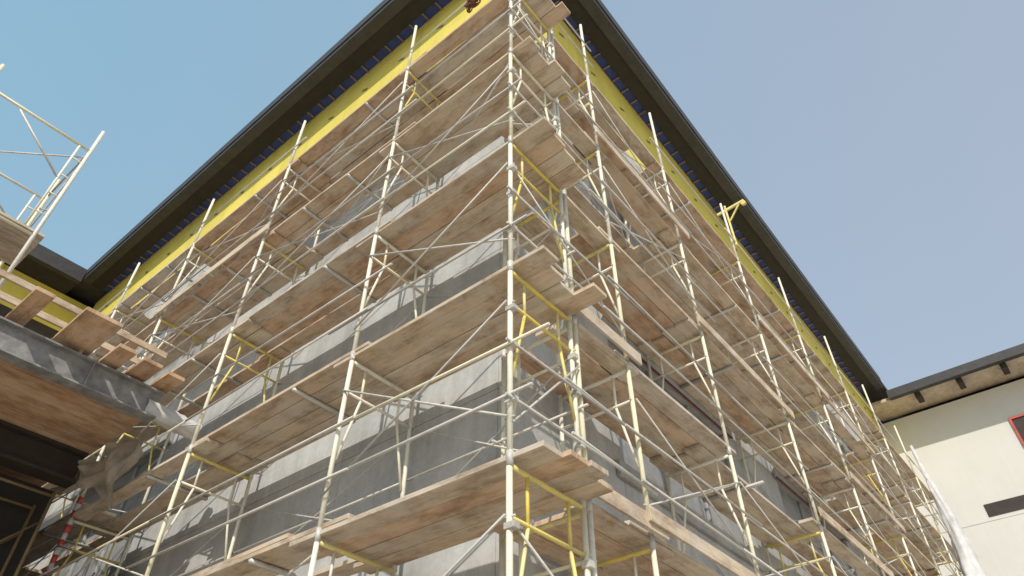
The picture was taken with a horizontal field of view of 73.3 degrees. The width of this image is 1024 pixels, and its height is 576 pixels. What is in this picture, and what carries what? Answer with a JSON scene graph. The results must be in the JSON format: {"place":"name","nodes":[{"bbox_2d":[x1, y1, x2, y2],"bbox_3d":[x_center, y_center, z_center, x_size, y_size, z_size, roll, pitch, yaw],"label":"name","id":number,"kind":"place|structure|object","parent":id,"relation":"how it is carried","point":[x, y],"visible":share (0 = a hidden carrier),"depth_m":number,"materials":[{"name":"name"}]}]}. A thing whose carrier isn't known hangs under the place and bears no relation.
{"place":"outdoors","nodes":[
{"label":"outdoors","id":0,"kind":"place"},
{"bbox_2d":[0,304,58,338],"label":"walls","id":1,"kind":"structure","parent":0,"point":[40,328],"depth_m":21.30,"materials":[{"name":"grey metal"}]},
{"bbox_2d":[0,264,87,330],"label":"sheathing","id":2,"kind":"object","parent":1,"relation":"attached to","point":[21,294],"visible":0.33,"depth_m":21.77,"materials":[{"name":"yellow wood"}]},
{"bbox_2d":[26,244,86,283],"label":"roof","id":3,"kind":"structure","parent":1,"relation":"on","point":[40,254],"depth_m":21.56,"materials":[{"name":"metal"}]},
{"bbox_2d":[0,0,1023,389],"label":"sky","id":4,"kind":"structure","parent":0,"point":[880,143],"materials":[{"name":"blue"}]},
{"bbox_2d":[880,378,1023,575],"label":"walls","id":5,"kind":"structure","parent":0,"point":[969,450],"depth_m":24.50,"materials":[{"name":"beige paint"}]},
{"bbox_2d":[886,343,1023,416],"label":"roof","id":6,"kind":"structure","parent":5,"relation":"on","point":[985,362],"depth_m":25.29,"materials":[{"name":"metal"}]},
{"bbox_2d":[869,356,1023,421],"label":"soffit","id":7,"kind":"structure","parent":6,"relation":"attached to","point":[886,409],"depth_m":25.88,"materials":[{"name":"beige wood"}]},
{"bbox_2d":[914,362,1010,402],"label":"outriggers","id":8,"kind":"object","parent":7,"relation":"attached to","point":[961,383],"visible":1,"depth_m":25.13,"materials":[{"name":"brown wood"}]},
{"bbox_2d":[983,416,1023,516],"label":"openings","id":9,"kind":"object","parent":5,"relation":"attached to","point":[1005,506],"visible":1,"depth_m":23.30,"materials":[{"name":"brown metal"}]},
{"bbox_2d":[1008,413,1023,445],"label":"window frames","id":10,"kind":"structure","parent":9,"relation":"attached to","point":[1014,427],"depth_m":24.24,"materials":[{"name":"red paint"}]},
{"label":"ground","id":11,"kind":"structure","parent":0,"visible":0},
{"bbox_2d":[0,268,201,575],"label":"elevated walkway","id":12,"kind":"structure","parent":11,"relation":"on","point":[67,403],"depth_m":9.21,"materials":[{"name":"brown wood"}]},
{"bbox_2d":[0,64,104,288],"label":"scaffolding","id":13,"kind":"object","parent":12,"relation":"on","point":[20,241],"visible":1,"depth_m":9.93,"materials":[{"name":"white metal"}]},
{"bbox_2d":[49,432,143,508],"bbox_3d":[-5.866,2.717,9.684,1.933,0.856,0.408,-23,-47,23],"label":"tarp","id":14,"kind":"object","parent":12,"relation":"attached to","point":[103,475],"visible":1,"depth_m":9.58,"materials":[{"name":"beige fabric"}]},
{"bbox_2d":[17,0,612,575],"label":"scaffolding","id":15,"kind":"object","parent":11,"relation":"on","point":[421,122],"visible":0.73,"depth_m":8.84,"materials":[{"name":"beige paint"}]},
{"bbox_2d":[43,496,83,575],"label":"caution tape","id":16,"kind":"object","parent":15,"relation":"attached to","point":[65,533],"visible":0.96,"depth_m":10.05,"materials":[{"name":"red paint"}]},
{"bbox_2d":[464,0,480,12],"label":"rope bundle","id":17,"kind":"object","parent":15,"relation":"attached to","point":[469,5],"visible":1,"depth_m":10.69,"materials":[{"name":"brown fabric"}]},
{"bbox_2d":[491,0,961,575],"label":"scaffolding","id":18,"kind":"object","parent":11,"relation":"on","point":[685,292],"visible":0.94,"depth_m":10.57,"materials":[{"name":"beige paint"}]},
{"bbox_2d":[717,199,745,245],"bbox_3d":[4.913,-1.446,15.117,0.687,1.250,0.063,-29,-50,28],"label":"hoist arm","id":19,"kind":"object","parent":18,"relation":"attached to","point":[742,202],"visible":1,"depth_m":15.31},
{"bbox_2d":[910,445,985,575],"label":"netting","id":20,"kind":"object","parent":18,"relation":"attached to","point":[967,558],"visible":1,"depth_m":20.90,"materials":[{"name":"white fabric"}]},
{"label":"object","id":21,"kind":"object","parent":11,"relation":"on","visible":0},
{"bbox_2d":[23,104,933,575],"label":"wall panels","id":22,"kind":"object","parent":21,"relation":"attached to","point":[477,384],"visible":0.19,"depth_m":8.89,"materials":[{"name":"concrete"}]},
{"bbox_2d":[67,215,895,575],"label":"window surrounds","id":23,"kind":"object","parent":22,"relation":"attached to","point":[705,529],"visible":0.13,"depth_m":10.84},
{"bbox_2d":[52,181,882,575],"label":"window panes","id":24,"kind":"object","parent":23,"relation":"in","point":[698,505],"visible":0.11,"depth_m":12.17,"materials":[{"name":"grey glass"}]},
{"bbox_2d":[641,357,843,536],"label":"drip edges","id":25,"kind":"object","parent":23,"relation":"attached to","point":[703,413],"visible":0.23,"depth_m":11.43,"materials":[{"name":"grey metal"}]},
{"bbox_2d":[91,0,874,391],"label":"soffit board","id":26,"kind":"object","parent":21,"relation":"attached to","point":[383,36],"visible":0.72,"depth_m":18.28,"materials":[{"name":"brown wood"}]},
{"bbox_2d":[65,0,903,423],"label":"roof and fascia","id":27,"kind":"structure","parent":21,"relation":"on","point":[341,50],"depth_m":18.48,"materials":[{"name":"black metal"}]},
{"bbox_2d":[0,257,76,294],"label":"soffit","id":28,"kind":"structure","parent":27,"relation":"attached to","point":[44,275],"depth_m":21.79,"materials":[{"name":"brown wood"}]},
{"bbox_2d":[93,0,878,428],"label":"sheathing boards","id":29,"kind":"object","parent":21,"relation":"attached to","point":[355,96],"visible":0.45,"depth_m":17.59,"materials":[{"name":"yellow wood"}]},
{"bbox_2d":[107,0,861,387],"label":"eave battens","id":30,"kind":"object","parent":29,"relation":"attached to","point":[603,70],"visible":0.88,"depth_m":19.10,"materials":[{"name":"blue wood"}]},
{"bbox_2d":[103,0,863,391],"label":"eave membrane","id":31,"kind":"object","parent":30,"relation":"on","point":[385,52],"visible":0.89,"depth_m":18.35,"materials":[{"name":"plastic"}]},
{"bbox_2d":[105,24,873,418],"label":"sheathing stamps","id":32,"kind":"object","parent":29,"relation":"attached to","point":[593,74],"visible":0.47,"depth_m":17.25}
]}

